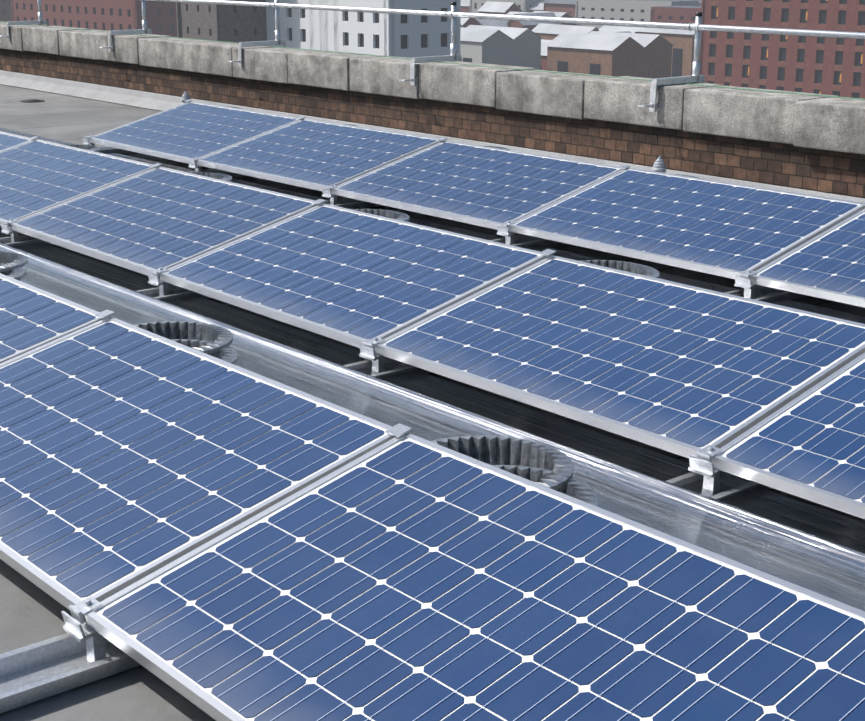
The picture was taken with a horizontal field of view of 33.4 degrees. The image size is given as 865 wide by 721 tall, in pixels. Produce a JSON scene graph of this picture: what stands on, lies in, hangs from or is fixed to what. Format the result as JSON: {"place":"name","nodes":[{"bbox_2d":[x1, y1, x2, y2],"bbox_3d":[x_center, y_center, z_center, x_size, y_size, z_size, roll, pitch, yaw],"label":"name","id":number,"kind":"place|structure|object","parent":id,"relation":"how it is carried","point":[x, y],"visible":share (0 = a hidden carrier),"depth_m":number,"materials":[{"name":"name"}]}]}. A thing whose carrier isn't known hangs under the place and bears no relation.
{"place":"outdoors","nodes":[
{"label":"outdoors","id":0,"kind":"place"},
{"bbox_2d":[0,84,864,720],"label":"flat roof","id":1,"kind":"structure","parent":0,"point":[30,612],"depth_m":4.48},
{"bbox_2d":[20,99,43,101],"bbox_3d":[-4.440,-2.890,15.984,0.260,0.016,0.260,-13,20,-38],"label":"roof drain","id":2,"kind":"object","parent":1,"relation":"in","point":[33,100],"visible":1,"depth_m":15.94,"materials":[{"name":"grey metal"}]},
{"bbox_2d":[0,310,411,713],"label":"panel mounting frame","id":3,"kind":"object","parent":1,"relation":"on","point":[80,652],"visible":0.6,"depth_m":3.35,"materials":[{"name":"silver metal"}]},
{"bbox_2d":[0,273,106,363],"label":"solar panel","id":4,"kind":"object","parent":3,"relation":"on","point":[32,317],"visible":0.79,"depth_m":5.23,"materials":[{"name":"glass"},{"name":"silicon"},{"name":"aluminium"}]},
{"bbox_2d":[0,316,394,620],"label":"solar panel","id":5,"kind":"object","parent":3,"relation":"on","point":[130,454],"visible":0.98,"depth_m":4.02,"materials":[{"name":"glass"},{"name":"silicon"},{"name":"aluminium"}]},
{"bbox_2d":[85,433,864,720],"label":"solar panel","id":6,"kind":"object","parent":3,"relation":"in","point":[408,577],"visible":1,"depth_m":3.06,"materials":[{"name":"glass"},{"name":"silicon"},{"name":"aluminium"}]},
{"bbox_2d":[0,251,597,506],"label":"fluted tubs","id":7,"kind":"object","parent":1,"relation":"on","point":[544,465],"visible":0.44,"depth_m":3.99,"materials":[{"name":"metal"}]},
{"bbox_2d":[67,144,667,280],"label":"fluted tubs","id":8,"kind":"object","parent":1,"relation":"on","point":[640,269],"visible":0.21,"depth_m":7.23,"materials":[{"name":"metal"}]},
{"bbox_2d":[0,136,771,499],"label":"mounting brackets","id":9,"kind":"object","parent":1,"relation":"on","point":[704,468],"visible":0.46,"depth_m":5.62,"materials":[{"name":"silver metal"}]},
{"bbox_2d":[0,131,30,150],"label":"solar panel","id":10,"kind":"object","parent":9,"relation":"on","point":[8,140],"visible":0.69,"depth_m":9.94,"materials":[{"name":"glass"}]},
{"bbox_2d":[0,139,153,228],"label":"solar panel","id":11,"kind":"object","parent":9,"relation":"on","point":[37,175],"visible":0.96,"depth_m":8.81,"materials":[{"name":"glass"},{"name":"silicon"},{"name":"aluminium"}]},
{"bbox_2d":[10,166,319,278],"bbox_3d":[-1.469,-0.774,7.739,0.990,0.040,1.650,-28,29,-32],"label":"solar panel","id":12,"kind":"object","parent":9,"relation":"on","point":[148,221],"visible":0.94,"depth_m":7.65,"materials":[{"name":"glass"},{"name":"silicon"},{"name":"aluminium"}]},
{"bbox_2d":[159,203,548,350],"bbox_3d":[-0.399,-0.419,6.505,0.990,0.040,1.650,-28,29,-32],"label":"solar panel","id":13,"kind":"object","parent":9,"relation":"on","point":[355,278],"visible":0.94,"depth_m":6.40,"materials":[{"name":"glass"},{"name":"silicon"},{"name":"aluminium"}]},
{"bbox_2d":[374,255,864,458],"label":"solar panel","id":14,"kind":"object","parent":9,"relation":"on","point":[684,370],"visible":0.94,"depth_m":5.15,"materials":[{"name":"glass"}]},
{"bbox_2d":[711,352,864,518],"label":"solar panel","id":15,"kind":"object","parent":9,"relation":"on","point":[809,444],"visible":0.94,"depth_m":4.34,"materials":[{"name":"glass"}]},
{"bbox_2d":[181,91,665,172],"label":"roof vents","id":16,"kind":"object","parent":1,"relation":"on","point":[659,165],"visible":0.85,"depth_m":9.64,"materials":[{"name":"grey metal"}]},
{"bbox_2d":[0,228,864,611],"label":"metal wind deflector","id":17,"kind":"object","parent":1,"relation":"on","point":[808,546],"visible":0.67,"depth_m":4.83,"materials":[{"name":"metal"}]},
{"bbox_2d":[0,49,864,198],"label":"brick parapet wall","id":18,"kind":"structure","parent":1,"relation":"on","point":[793,166],"depth_m":11.28,"materials":[{"name":"brown brick"}]},
{"bbox_2d":[0,21,864,154],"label":"parapet coping stones","id":19,"kind":"object","parent":18,"relation":"on","point":[821,122],"visible":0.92,"depth_m":11.15,"materials":[{"name":"grey concrete"}]},
{"bbox_2d":[0,0,864,111],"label":"guard rail","id":20,"kind":"object","parent":19,"relation":"on","point":[697,27],"visible":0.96,"depth_m":11.67,"materials":[{"name":"silver metal"}]},
{"bbox_2d":[0,21,864,99],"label":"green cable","id":21,"kind":"object","parent":19,"relation":"on","point":[501,67],"visible":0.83,"depth_m":11.18,"materials":[{"name":"green plastic"}]},
{"bbox_2d":[0,70,864,202],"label":"roof flashing","id":22,"kind":"object","parent":18,"relation":"attached to","point":[150,100],"visible":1,"depth_m":15.06,"materials":[{"name":"grey metal"}]},
{"bbox_2d":[0,128,864,323],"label":"deflector","id":23,"kind":"object","parent":1,"relation":"on","point":[777,301],"visible":0.04,"depth_m":8.00,"materials":[{"name":"metal"}]},
{"bbox_2d":[225,106,698,177],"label":"fluted tubs","id":24,"kind":"object","parent":1,"relation":"on","point":[486,146],"visible":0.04,"depth_m":9.83,"materials":[{"name":"metal"}]},
{"bbox_2d":[82,99,864,300],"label":"mounting brackets","id":25,"kind":"object","parent":1,"relation":"on","point":[749,290],"visible":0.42,"depth_m":8.12,"materials":[{"name":"silver metal"}]},
{"bbox_2d":[89,101,299,163],"bbox_3d":[-1.894,-1.815,11.379,0.990,0.041,1.650,-28,29,-32],"label":"solar panel","id":26,"kind":"object","parent":25,"relation":"on","point":[185,132],"visible":0.98,"depth_m":11.31,"materials":[{"name":"glass"},{"name":"silicon"},{"name":"aluminium"}]},
{"bbox_2d":[196,118,441,190],"bbox_3d":[-0.823,-1.465,10.146,0.990,0.040,1.650,-28,29,-32],"label":"solar panel","id":27,"kind":"object","parent":25,"relation":"on","point":[313,154],"visible":0.94,"depth_m":10.06,"materials":[{"name":"glass"},{"name":"silicon"},{"name":"aluminium"}]},
{"bbox_2d":[331,140,622,229],"bbox_3d":[0.248,-1.107,8.915,0.990,0.040,1.650,-28,29,-32],"label":"solar panel","id":28,"kind":"object","parent":25,"relation":"on","point":[486,187],"visible":0.92,"depth_m":8.83,"materials":[{"name":"glass"},{"name":"silicon"},{"name":"aluminium"}]},
{"bbox_2d":[508,168,864,278],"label":"solar panel","id":29,"kind":"object","parent":25,"relation":"on","point":[723,229],"visible":1,"depth_m":7.58,"materials":[{"name":"glass"}]},
{"bbox_2d":[750,209,864,307],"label":"solar panel","id":30,"kind":"object","parent":25,"relation":"on","point":[828,264],"visible":0.96,"depth_m":6.75,"materials":[{"name":"glass"}]},
{"bbox_3d":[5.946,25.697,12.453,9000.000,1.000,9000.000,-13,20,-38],"label":"city ground","id":31,"kind":"structure","parent":0,"visible":0},
{"bbox_2d":[0,0,11,21],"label":"building","id":32,"kind":"structure","parent":31,"relation":"on","point":[5,11],"depth_m":379.61,"materials":[{"name":"grey"}]},
{"bbox_2d":[11,0,176,36],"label":"brick block","id":33,"kind":"structure","parent":31,"relation":"on","point":[108,15],"depth_m":308.19,"materials":[{"name":"red brick"}]},
{"bbox_2d":[176,0,266,42],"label":"building","id":34,"kind":"structure","parent":31,"relation":"on","point":[227,23],"depth_m":191.35,"materials":[{"name":"grey"}]},
{"bbox_2d":[266,0,460,61],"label":"white apartment block","id":35,"kind":"structure","parent":31,"relation":"on","point":[400,35],"depth_m":176.94,"materials":[{"name":"white paint"}]},
{"bbox_2d":[470,0,544,11],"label":"building","id":36,"kind":"structure","parent":31,"relation":"on","point":[522,5],"depth_m":471.19,"materials":[{"name":"grey"}]},
{"bbox_2d":[543,3,575,17],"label":"brick block","id":37,"kind":"structure","parent":31,"relation":"on","point":[569,9],"depth_m":448.10,"materials":[{"name":"red brick"}]},
{"bbox_2d":[460,0,701,78],"bbox_3d":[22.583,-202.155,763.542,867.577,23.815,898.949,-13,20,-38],"label":"industrial sheds","id":38,"kind":"object","parent":31,"relation":"on","point":[618,51],"visible":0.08,"depth_m":278.52,"materials":[{"name":"grey"}]},
{"bbox_2d":[575,0,698,28],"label":"building","id":39,"kind":"structure","parent":31,"relation":"on","point":[633,10],"depth_m":378.49,"materials":[{"name":"grey"}]},
{"bbox_2d":[650,6,700,23],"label":"brick block","id":40,"kind":"structure","parent":31,"relation":"on","point":[676,14],"depth_m":350.95,"materials":[{"name":"red brick"}]},
{"bbox_2d":[700,0,864,98],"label":"red brick tower","id":41,"kind":"structure","parent":31,"relation":"on","point":[821,65],"depth_m":233.05,"materials":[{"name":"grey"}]}
]}

